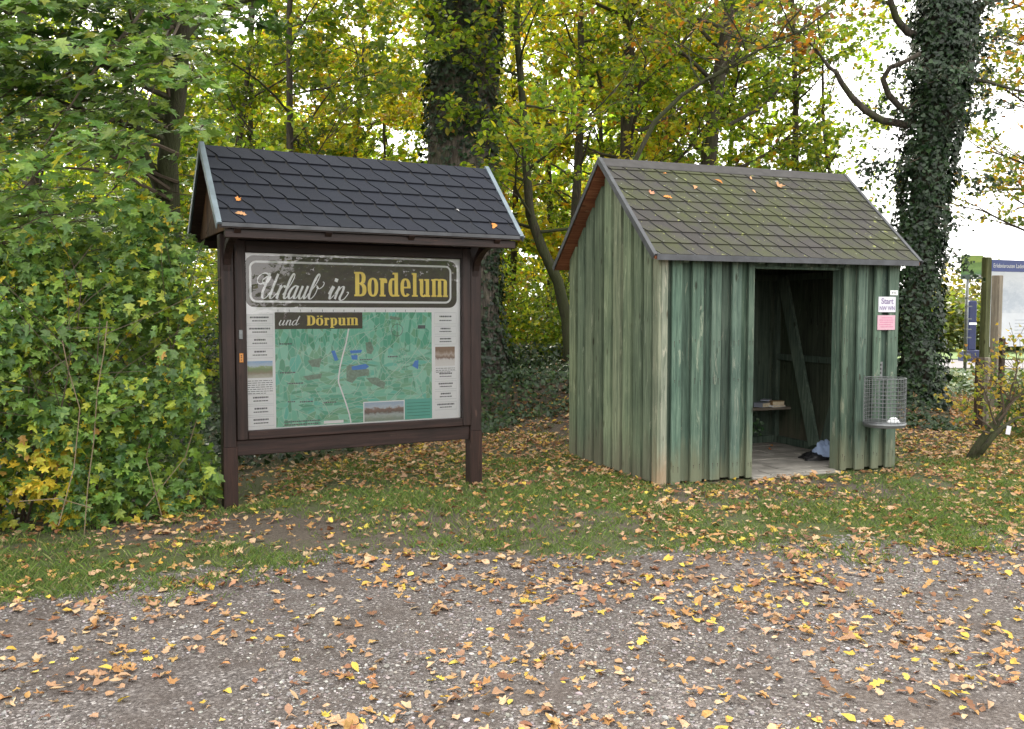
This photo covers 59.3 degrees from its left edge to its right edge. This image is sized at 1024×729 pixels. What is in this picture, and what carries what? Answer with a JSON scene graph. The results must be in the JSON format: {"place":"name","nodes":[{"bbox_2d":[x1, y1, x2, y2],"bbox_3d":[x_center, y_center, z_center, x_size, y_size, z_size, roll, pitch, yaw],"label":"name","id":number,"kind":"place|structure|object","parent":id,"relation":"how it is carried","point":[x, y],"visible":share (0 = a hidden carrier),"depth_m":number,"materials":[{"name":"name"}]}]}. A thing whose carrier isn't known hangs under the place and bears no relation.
{"place":"outdoors","nodes":[
{"label":"outdoors","id":0,"kind":"place"},
{"bbox_2d":[0,318,1023,728],"bbox_3d":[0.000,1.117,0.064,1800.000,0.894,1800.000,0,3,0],"label":"ground","id":1,"kind":"structure","parent":0,"point":[148,702],"depth_m":4.48,"materials":[{"name":"gravel"}]},
{"bbox_2d":[0,51,72,271],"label":"deciduous tree","id":2,"kind":"object","parent":1,"relation":"on","point":[1,116],"visible":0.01,"depth_m":20.13,"materials":[{"name":"green plant"}]},
{"bbox_2d":[32,652,43,659],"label":"fallen leaf","id":3,"kind":"object","parent":1,"relation":"on","point":[35,656],"visible":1,"depth_m":4.06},
{"bbox_2d":[46,630,56,638],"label":"fallen leaf","id":4,"kind":"object","parent":1,"relation":"on","point":[53,635],"visible":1,"depth_m":4.31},
{"bbox_2d":[46,681,60,685],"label":"fallen leaf","id":5,"kind":"object","parent":1,"relation":"on","point":[48,683],"visible":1,"depth_m":3.75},
{"bbox_2d":[0,11,116,311],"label":"deciduous tree","id":6,"kind":"object","parent":1,"relation":"on","point":[41,107],"visible":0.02,"depth_m":23.80,"materials":[{"name":"green plant"}]},
{"bbox_2d":[56,636,65,643],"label":"fallen leaf","id":7,"kind":"object","parent":1,"relation":"on","point":[61,639],"visible":1,"depth_m":4.25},
{"bbox_2d":[88,569,101,574],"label":"fallen leaf","id":8,"kind":"object","parent":1,"relation":"on","point":[92,572],"visible":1,"depth_m":5.25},
{"bbox_2d":[87,668,103,674],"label":"fallen leaf","id":9,"kind":"object","parent":1,"relation":"on","point":[90,672],"visible":1,"depth_m":3.84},
{"bbox_2d":[93,678,105,684],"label":"fallen leaf","id":10,"kind":"object","parent":1,"relation":"on","point":[97,681],"visible":1,"depth_m":3.77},
{"bbox_2d":[0,148,206,338],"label":"understorey bush","id":11,"kind":"object","parent":1,"relation":"on","point":[87,194],"visible":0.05,"depth_m":14.81,"materials":[{"name":"green plant"}]},
{"bbox_2d":[99,664,112,669],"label":"fallen leaf","id":12,"kind":"object","parent":1,"relation":"on","point":[107,666],"visible":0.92,"depth_m":3.93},
{"bbox_2d":[0,9,217,286],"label":"deciduous tree","id":13,"kind":"object","parent":1,"relation":"on","point":[99,165],"visible":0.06,"depth_m":19.00,"materials":[{"name":"green plant"}]},
{"bbox_2d":[0,184,224,535],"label":"field maple hedge","id":14,"kind":"object","parent":1,"relation":"on","point":[38,419],"visible":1,"depth_m":6.48,"materials":[{"name":"green plant"}]},
{"bbox_2d":[9,170,219,387],"bbox_3d":[-5.189,-1.192,12.110,3.554,3.154,2.441,-1,3,-17],"label":"understorey bush","id":15,"kind":"object","parent":1,"relation":"on","point":[199,353],"visible":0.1,"depth_m":12.14,"materials":[{"name":"green plant"}]},
{"bbox_2d":[0,2,229,317],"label":"deciduous tree","id":16,"kind":"object","parent":1,"relation":"on","point":[189,150],"visible":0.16,"depth_m":14.86,"materials":[{"name":"green plant"}]},
{"bbox_2d":[113,663,123,671],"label":"fallen leaf","id":17,"kind":"object","parent":1,"relation":"on","point":[116,668],"visible":1,"depth_m":3.90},
{"bbox_2d":[0,0,301,278],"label":"deciduous tree","id":18,"kind":"object","parent":1,"relation":"on","point":[184,142],"visible":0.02,"depth_m":21.19,"materials":[{"name":"green plant"}]},
{"bbox_2d":[0,0,306,447],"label":"maple tree","id":19,"kind":"object","parent":1,"relation":"on","point":[24,81],"visible":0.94,"depth_m":7.12,"materials":[{"name":"green plant"}]},
{"bbox_2d":[161,646,170,653],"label":"fallen leaf","id":20,"kind":"object","parent":1,"relation":"on","point":[166,650],"visible":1,"depth_m":4.11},
{"bbox_2d":[166,676,178,683],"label":"fallen leaf","id":21,"kind":"object","parent":1,"relation":"on","point":[171,680],"visible":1,"depth_m":3.77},
{"bbox_2d":[168,600,179,606],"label":"fallen leaf","id":22,"kind":"object","parent":1,"relation":"on","point":[172,604],"visible":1,"depth_m":4.77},
{"bbox_2d":[185,598,194,604],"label":"fallen leaf","id":23,"kind":"object","parent":1,"relation":"on","point":[188,601],"visible":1,"depth_m":4.81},
{"bbox_2d":[98,0,368,262],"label":"deciduous tree","id":24,"kind":"object","parent":1,"relation":"on","point":[251,121],"visible":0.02,"depth_m":20.58,"materials":[{"name":"green plant"}]},
{"bbox_2d":[72,0,419,239],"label":"deciduous tree","id":25,"kind":"object","parent":1,"relation":"on","point":[238,97],"visible":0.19,"depth_m":14.30,"materials":[{"name":"green plant"}]},
{"bbox_2d":[184,151,427,323],"bbox_3d":[-4.376,-2.456,18.599,5.779,4.260,3.722,0,3,0],"label":"understorey bush","id":26,"kind":"object","parent":1,"relation":"on","point":[202,286],"visible":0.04,"depth_m":18.26,"materials":[{"name":"green plant"}]},
{"bbox_2d":[187,0,429,176],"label":"deciduous tree","id":27,"kind":"object","parent":1,"relation":"on","point":[399,150],"visible":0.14,"depth_m":20.96,"materials":[{"name":"green plant"}]},
{"bbox_2d":[125,0,501,173],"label":"deciduous tree","id":28,"kind":"object","parent":1,"relation":"on","point":[304,58],"visible":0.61,"depth_m":11.80,"materials":[{"name":"green plant"}]},
{"bbox_2d":[250,0,421,161],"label":"deciduous tree","id":29,"kind":"object","parent":1,"relation":"on","point":[394,113],"visible":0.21,"depth_m":16.08,"materials":[{"name":"green plant"}]},
{"bbox_2d":[346,635,355,643],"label":"fallen leaf","id":30,"kind":"object","parent":1,"relation":"on","point":[351,639],"visible":1,"depth_m":4.23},
{"bbox_2d":[351,662,358,671],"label":"fallen leaf","id":31,"kind":"object","parent":1,"relation":"on","point":[354,665],"visible":1,"depth_m":3.92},
{"bbox_2d":[187,141,524,508],"bbox_3d":[-1.347,-0.323,7.800,2.568,2.957,1.384,-2,4,-28],"label":"map board","id":32,"kind":"object","parent":1,"relation":"on","point":[349,302],"visible":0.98,"depth_m":7.49,"materials":[{"name":"brown wood"}]},
{"bbox_2d":[1,26,727,343],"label":"foliage","id":33,"kind":"object","parent":1,"relation":"on","point":[562,165],"visible":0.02,"depth_m":28.18,"materials":[{"name":"green plant"}]},
{"bbox_2d":[306,0,428,162],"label":"deciduous tree","id":34,"kind":"object","parent":1,"relation":"on","point":[417,119],"visible":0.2,"depth_m":18.42,"materials":[{"name":"green plant"}]},
{"bbox_2d":[293,50,500,187],"bbox_3d":[-3.202,-4.743,24.913,6.283,8.444,6.946,0,3,0],"label":"deciduous tree","id":35,"kind":"object","parent":1,"relation":"on","point":[415,144],"visible":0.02,"depth_m":24.09,"materials":[{"name":"green plant"}]},
{"bbox_2d":[401,701,410,707],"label":"fallen leaf","id":36,"kind":"object","parent":1,"relation":"on","point":[407,704],"visible":1,"depth_m":3.52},
{"bbox_2d":[334,0,568,289],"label":"deciduous tree","id":37,"kind":"object","parent":1,"relation":"on","point":[532,259],"visible":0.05,"depth_m":23.71,"materials":[{"name":"green plant"}]},
{"bbox_2d":[417,0,516,381],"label":"oak tree","id":38,"kind":"object","parent":1,"relation":"on","point":[450,149],"visible":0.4,"depth_m":13.60,"materials":[{"name":"green plant"}]},
{"bbox_2d":[0,316,961,467],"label":"ivy bank","id":39,"kind":"structure","parent":1,"relation":"on","point":[519,371],"depth_m":12.59,"materials":[{"name":"green plant"}]},
{"bbox_2d":[483,676,490,684],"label":"fallen leaf","id":40,"kind":"object","parent":1,"relation":"on","point":[486,680],"visible":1,"depth_m":3.73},
{"bbox_2d":[492,686,504,693],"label":"fallen leaf","id":41,"kind":"object","parent":1,"relation":"on","point":[496,690],"visible":1,"depth_m":3.64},
{"bbox_2d":[499,695,506,704],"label":"fallen leaf","id":42,"kind":"object","parent":1,"relation":"on","point":[503,700],"visible":1,"depth_m":3.56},
{"bbox_2d":[497,672,516,678],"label":"fallen leaf","id":43,"kind":"object","parent":1,"relation":"on","point":[505,675],"visible":1,"depth_m":3.79,"materials":[{"name":"plant"}]},
{"bbox_2d":[374,0,642,345],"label":"deciduous tree","id":44,"kind":"object","parent":1,"relation":"on","point":[536,80],"visible":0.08,"depth_m":19.66,"materials":[{"name":"green plant"}]},
{"bbox_2d":[0,352,1023,728],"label":"fallen leaves","id":45,"kind":"object","parent":1,"relation":"on","point":[350,720],"visible":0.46,"depth_m":5.80,"materials":[{"name":"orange plant"}]},
{"bbox_2d":[0,398,1023,607],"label":"grass","id":46,"kind":"structure","parent":1,"relation":"on","point":[610,495],"depth_m":6.81,"materials":[{"name":"plant"}]},
{"bbox_2d":[0,526,1023,728],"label":"gravel","id":47,"kind":"structure","parent":1,"relation":"on","point":[529,709],"depth_m":4.19,"materials":[{"name":"gravel"}]},
{"bbox_2d":[802,650,814,655],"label":"fallen leaf","id":48,"kind":"object","parent":47,"relation":"on","point":[808,653],"visible":1,"depth_m":4.07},
{"bbox_2d":[499,196,532,356],"bbox_3d":[-1.449,-1.792,18.123,3.559,3.470,3.037,2,4,29],"label":"understorey bush","id":49,"kind":"object","parent":1,"relation":"on","point":[516,258],"visible":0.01,"depth_m":18.06,"materials":[{"name":"green plant"}]},
{"bbox_2d":[511,616,524,623],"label":"fallen leaf","id":50,"kind":"object","parent":1,"relation":"on","point":[518,620],"visible":0.97,"depth_m":4.50,"materials":[{"name":"plant"}]},
{"bbox_2d":[499,251,569,360],"bbox_3d":[-0.227,-1.068,16.835,3.485,2.171,2.262,0,3,0],"label":"understorey bush","id":51,"kind":"object","parent":1,"relation":"on","point":[520,317],"visible":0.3,"depth_m":16.56,"materials":[{"name":"green plant"}]},
{"bbox_2d":[516,282,569,366],"bbox_3d":[1.396,-0.784,15.639,2.737,1.722,1.847,0,3,0],"label":"understorey bush","id":52,"kind":"object","parent":1,"relation":"on","point":[552,325],"visible":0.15,"depth_m":15.43,"materials":[{"name":"green plant"}]},
{"bbox_2d":[505,188,583,345],"bbox_3d":[1.849,-2.297,19.433,4.729,4.323,3.518,0,3,0],"label":"understorey bush","id":53,"kind":"object","parent":1,"relation":"on","point":[544,269],"visible":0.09,"depth_m":19.32,"materials":[{"name":"green plant"}]},
{"bbox_2d":[365,0,764,369],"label":"deciduous tree","id":54,"kind":"object","parent":1,"relation":"on","point":[528,140],"visible":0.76,"depth_m":13.26,"materials":[{"name":"green plant"}]},
{"bbox_2d":[562,642,577,648],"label":"fallen leaf","id":55,"kind":"object","parent":1,"relation":"on","point":[570,646],"visible":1,"depth_m":4.10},
{"bbox_2d":[571,611,582,616],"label":"fallen leaf","id":56,"kind":"object","parent":1,"relation":"on","point":[576,614],"visible":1,"depth_m":4.58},
{"bbox_2d":[498,0,696,319],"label":"deciduous tree","id":57,"kind":"object","parent":1,"relation":"on","point":[513,68],"visible":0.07,"depth_m":22.19,"materials":[{"name":"green plant"}]},
{"bbox_2d":[597,594,605,603],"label":"fallen leaf","id":58,"kind":"object","parent":1,"relation":"on","point":[601,599],"visible":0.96,"depth_m":4.84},
{"bbox_2d":[499,0,704,345],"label":"deciduous tree","id":59,"kind":"object","parent":1,"relation":"on","point":[578,40],"visible":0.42,"depth_m":15.69,"materials":[{"name":"green plant"}]},
{"bbox_2d":[637,635,647,644],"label":"fallen leaf","id":60,"kind":"object","parent":1,"relation":"on","point":[641,640],"visible":1,"depth_m":4.21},
{"bbox_2d":[527,0,768,188],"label":"deciduous tree","id":61,"kind":"object","parent":1,"relation":"on","point":[590,166],"visible":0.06,"depth_m":21.61,"materials":[{"name":"green plant"}]},
{"bbox_2d":[496,0,802,272],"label":"deciduous tree","id":62,"kind":"object","parent":1,"relation":"on","point":[560,157],"visible":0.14,"depth_m":18.44,"materials":[{"name":"green plant"}]},
{"bbox_2d":[537,0,773,163],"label":"deciduous tree","id":63,"kind":"object","parent":1,"relation":"on","point":[656,84],"visible":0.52,"depth_m":15.46,"materials":[{"name":"green plant"}]},
{"bbox_2d":[685,698,695,706],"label":"fallen leaf","id":64,"kind":"object","parent":1,"relation":"on","point":[690,703],"visible":1,"depth_m":3.54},
{"bbox_2d":[694,594,702,602],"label":"fallen leaf","id":65,"kind":"object","parent":1,"relation":"on","point":[697,599],"visible":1,"depth_m":4.84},
{"bbox_2d":[521,0,909,239],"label":"deciduous tree","id":66,"kind":"object","parent":1,"relation":"on","point":[743,77],"visible":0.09,"depth_m":18.21,"materials":[{"name":"green plant"}]},
{"bbox_2d":[561,0,885,159],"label":"hornbeam tree","id":67,"kind":"object","parent":1,"relation":"on","point":[784,26],"visible":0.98,"depth_m":12.38,"materials":[{"name":"green plant"}]},
{"bbox_2d":[592,0,876,168],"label":"deciduous tree","id":68,"kind":"object","parent":1,"relation":"on","point":[775,86],"visible":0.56,"depth_m":16.72,"materials":[{"name":"green plant"}]},
{"bbox_2d":[552,157,922,485],"bbox_3d":[2.240,-0.499,9.373,3.005,3.108,2.244,-1,3,-21],"label":"wooden hut","id":69,"kind":"object","parent":1,"relation":"on","point":[707,313],"visible":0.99,"depth_m":8.78,"materials":[{"name":"green wood"}]},
{"bbox_2d":[754,402,770,407],"bbox_3d":[2.879,0.461,10.344,0.160,0.050,0.120,-3,4,-41],"label":"book","id":70,"kind":"object","parent":69,"relation":"on","point":[762,404],"visible":1,"depth_m":10.30,"materials":[{"name":"paper"}]},
{"bbox_2d":[769,405,785,406],"bbox_3d":[3.039,0.475,10.373,0.190,0.018,0.130,-2,4,-26],"label":"book","id":71,"kind":"object","parent":69,"relation":"on","point":[777,406],"visible":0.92,"depth_m":10.31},
{"bbox_2d":[768,400,783,404],"bbox_3d":[3.054,0.443,10.387,0.150,0.045,0.110,-1,3,-12],"label":"book","id":72,"kind":"object","parent":71,"relation":"on","point":[776,402],"visible":0.91,"depth_m":10.34,"materials":[{"name":"paper"}]},
{"bbox_2d":[798,450,828,460],"bbox_3d":[3.265,0.946,9.486,0.456,0.095,0.288,0,3,-4],"label":"cloth heap","id":73,"kind":"object","parent":69,"relation":"on","point":[810,456],"visible":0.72,"depth_m":9.38,"materials":[{"name":"black fabric"}]},
{"bbox_2d":[812,439,829,456],"bbox_3d":[3.280,0.872,9.477,0.289,0.178,0.220,-2,4,-29],"label":"cloth bundle","id":74,"kind":"object","parent":73,"relation":"on","point":[822,447],"visible":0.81,"depth_m":9.43,"materials":[{"name":"fabric"}]},
{"bbox_2d":[862,362,906,428],"bbox_3d":[3.586,0.293,8.668,0.394,0.612,0.422,-1,3,-21],"label":"litter basket","id":75,"kind":"object","parent":69,"relation":"attached to","point":[878,423],"visible":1,"depth_m":8.56,"materials":[{"name":"metal"}]},
{"bbox_2d":[877,315,894,329],"bbox_3d":[3.698,-0.414,8.882,0.220,0.145,0.006,-1,3,-21],"label":"notice","id":76,"kind":"object","parent":69,"relation":"attached to","point":[885,322],"visible":1,"depth_m":8.88,"materials":[{"name":"pink paper"}]},
{"bbox_2d":[878,297,895,311],"bbox_3d":[3.703,-0.593,8.873,0.214,0.152,0.006,-1,3,-21],"label":"notice","id":77,"kind":"object","parent":69,"relation":"attached to","point":[886,304],"visible":1,"depth_m":8.87,"materials":[{"name":"paper"}]},
{"bbox_2d":[890,290,897,294],"bbox_3d":[3.782,-0.710,8.898,0.096,0.047,0.004,-1,3,-21],"label":"number tag","id":78,"kind":"object","parent":69,"relation":"attached to","point":[893,292],"visible":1,"depth_m":8.90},
{"bbox_2d":[733,585,743,592],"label":"fallen leaf","id":79,"kind":"object","parent":1,"relation":"on","point":[737,588],"visible":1,"depth_m":5.00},
{"bbox_2d":[604,0,897,204],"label":"deciduous tree","id":80,"kind":"object","parent":1,"relation":"on","point":[889,44],"visible":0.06,"depth_m":20.20,"materials":[{"name":"green plant"}]},
{"bbox_2d":[752,413,764,435],"bbox_3d":[2.620,0.750,10.445,0.655,0.509,0.180,0,3,-5],"label":"ivy vine","id":81,"kind":"object","parent":1,"relation":"on","point":[758,427],"visible":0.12,"depth_m":10.47,"materials":[{"name":"green plant"}]},
{"bbox_2d":[695,0,911,172],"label":"ash tree","id":82,"kind":"object","parent":1,"relation":"on","point":[846,33],"visible":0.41,"depth_m":17.07,"materials":[{"name":"green plant"}]},
{"bbox_2d":[717,0,910,216],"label":"deciduous tree","id":83,"kind":"object","parent":1,"relation":"on","point":[845,112],"visible":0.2,"depth_m":18.56,"materials":[{"name":"green plant"}]},
{"bbox_2d":[746,0,901,194],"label":"deciduous tree","id":84,"kind":"object","parent":1,"relation":"on","point":[828,156],"visible":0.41,"depth_m":17.88,"materials":[{"name":"green plant"}]},
{"bbox_2d":[820,676,830,686],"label":"fallen leaf","id":85,"kind":"object","parent":1,"relation":"on","point":[824,681],"visible":1,"depth_m":3.74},
{"bbox_2d":[839,625,850,632],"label":"fallen leaf","id":86,"kind":"object","parent":1,"relation":"on","point":[844,629],"visible":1,"depth_m":4.37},
{"bbox_2d":[840,631,856,639],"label":"fallen leaf","id":87,"kind":"object","parent":1,"relation":"on","point":[851,635],"visible":1,"depth_m":4.27,"materials":[{"name":"plant"}]},
{"bbox_2d":[711,0,1023,411],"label":"ivy clad tree","id":88,"kind":"object","parent":1,"relation":"on","point":[946,50],"visible":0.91,"depth_m":13.01,"materials":[{"name":"green plant"}]},
{"bbox_2d":[869,678,884,687],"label":"fallen leaf","id":89,"kind":"object","parent":1,"relation":"on","point":[874,683],"visible":1,"depth_m":3.73,"materials":[{"name":"plant"}]},
{"bbox_2d":[874,687,883,694],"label":"fallen leaf","id":90,"kind":"object","parent":1,"relation":"on","point":[879,691],"visible":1,"depth_m":3.65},
{"bbox_2d":[816,0,1023,230],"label":"beech tree","id":91,"kind":"object","parent":1,"relation":"on","point":[999,167],"visible":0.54,"depth_m":15.24,"materials":[{"name":"green plant"}]},
{"bbox_2d":[916,634,927,639],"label":"fallen leaf","id":92,"kind":"object","parent":1,"relation":"on","point":[920,636],"visible":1,"depth_m":4.26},
{"bbox_2d":[950,673,958,681],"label":"fallen leaf","id":93,"kind":"object","parent":1,"relation":"on","point":[954,678],"visible":1,"depth_m":3.78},
{"bbox_2d":[966,698,975,709],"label":"fallen leaf","id":94,"kind":"object","parent":1,"relation":"on","point":[970,703],"visible":1,"depth_m":3.52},
{"bbox_2d":[960,254,982,377],"bbox_3d":[10.971,-1.130,21.557,0.520,3.000,0.120,0,3,0],"label":"sign pole","id":95,"kind":"object","parent":1,"relation":"on","point":[976,266],"visible":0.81,"depth_m":21.47,"materials":[{"name":"metal"}]},
{"bbox_2d":[933,367,1023,398],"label":"ground cover","id":96,"kind":"object","parent":1,"relation":"on","point":[963,383],"visible":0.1,"depth_m":17.36,"materials":[{"name":"green plant"}]},
{"bbox_2d":[934,322,1023,460],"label":"leaning shrub","id":97,"kind":"object","parent":1,"relation":"on","point":[993,430],"visible":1,"depth_m":9.41,"materials":[{"name":"green plant"}]},
{"bbox_2d":[973,357,984,428],"bbox_3d":[6.229,0.437,11.994,0.090,1.060,0.080,0,3,-6],"label":"wooden stake","id":98,"kind":"object","parent":1,"relation":"on","point":[978,422],"visible":0.47,"depth_m":11.97,"materials":[{"name":"wood"}]},
{"bbox_2d":[983,357,990,425],"bbox_3d":[6.461,0.428,12.244,0.060,1.050,0.060,-2,4,-29],"label":"wooden stake","id":99,"kind":"object","parent":1,"relation":"on","point":[986,416],"visible":0.47,"depth_m":12.22,"materials":[{"name":"wood"}]},
{"bbox_2d":[989,275,1002,406],"bbox_3d":[7.854,-0.313,14.606,0.130,2.260,0.130,-3,4,-40],"label":"wooden post","id":100,"kind":"object","parent":1,"relation":"on","point":[996,298],"visible":0.47,"depth_m":14.54,"materials":[{"name":"wood"}]},
{"bbox_2d":[977,353,1023,436],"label":"shrub","id":101,"kind":"object","parent":1,"relation":"on","point":[1020,401],"visible":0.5,"depth_m":11.43,"materials":[{"name":"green plant"}]},
{"bbox_2d":[992,646,1008,657],"bbox_3d":[2.206,1.300,4.062,0.074,0.024,0.068,8,22,-20],"label":"fallen leaf","id":102,"kind":"object","parent":1,"relation":"on","point":[998,650],"visible":1,"depth_m":4.08,"materials":[{"name":"plant"}]},
{"bbox_2d":[979,257,1023,357],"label":"info board","id":103,"kind":"object","parent":1,"relation":"on","point":[1011,272],"visible":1,"depth_m":16.10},
{"bbox_2d":[997,338,1005,408],"bbox_3d":[7.748,0.209,14.235,0.070,1.260,0.070,-1,3,-11],"label":"wooden stake","id":104,"kind":"object","parent":1,"relation":"on","point":[1003,340],"visible":0.34,"depth_m":14.20,"materials":[{"name":"wood"}]},
{"bbox_2d":[2,0,1023,312],"label":"sky","id":105,"kind":"structure","parent":0,"point":[994,240],"materials":[{"name":"white"}]},
{"bbox_2d":[897,334,1023,358],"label":"meadow","id":106,"kind":"structure","parent":0,"point":[1009,352],"depth_m":33.34,"materials":[{"name":"plant"}]},
{"bbox_2d":[900,286,1023,351],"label":"field hedge","id":107,"kind":"object","parent":106,"relation":"on","point":[954,326],"visible":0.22,"depth_m":36.00,"materials":[{"name":"green plant"}]},
{"bbox_2d":[935,246,1000,345],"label":"field hedge","id":108,"kind":"object","parent":106,"relation":"on","point":[972,287],"visible":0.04,"depth_m":41.38,"materials":[{"name":"green plant"}]},
{"bbox_2d":[958,301,978,360],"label":"blue pillar","id":109,"kind":"structure","parent":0,"point":[972,324],"depth_m":28.88,"materials":[{"name":"metal"}]},
{"bbox_2d":[935,360,1023,367],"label":"road","id":110,"kind":"structure","parent":0,"point":[957,364],"depth_m":27.00,"materials":[{"name":"asphalt"}]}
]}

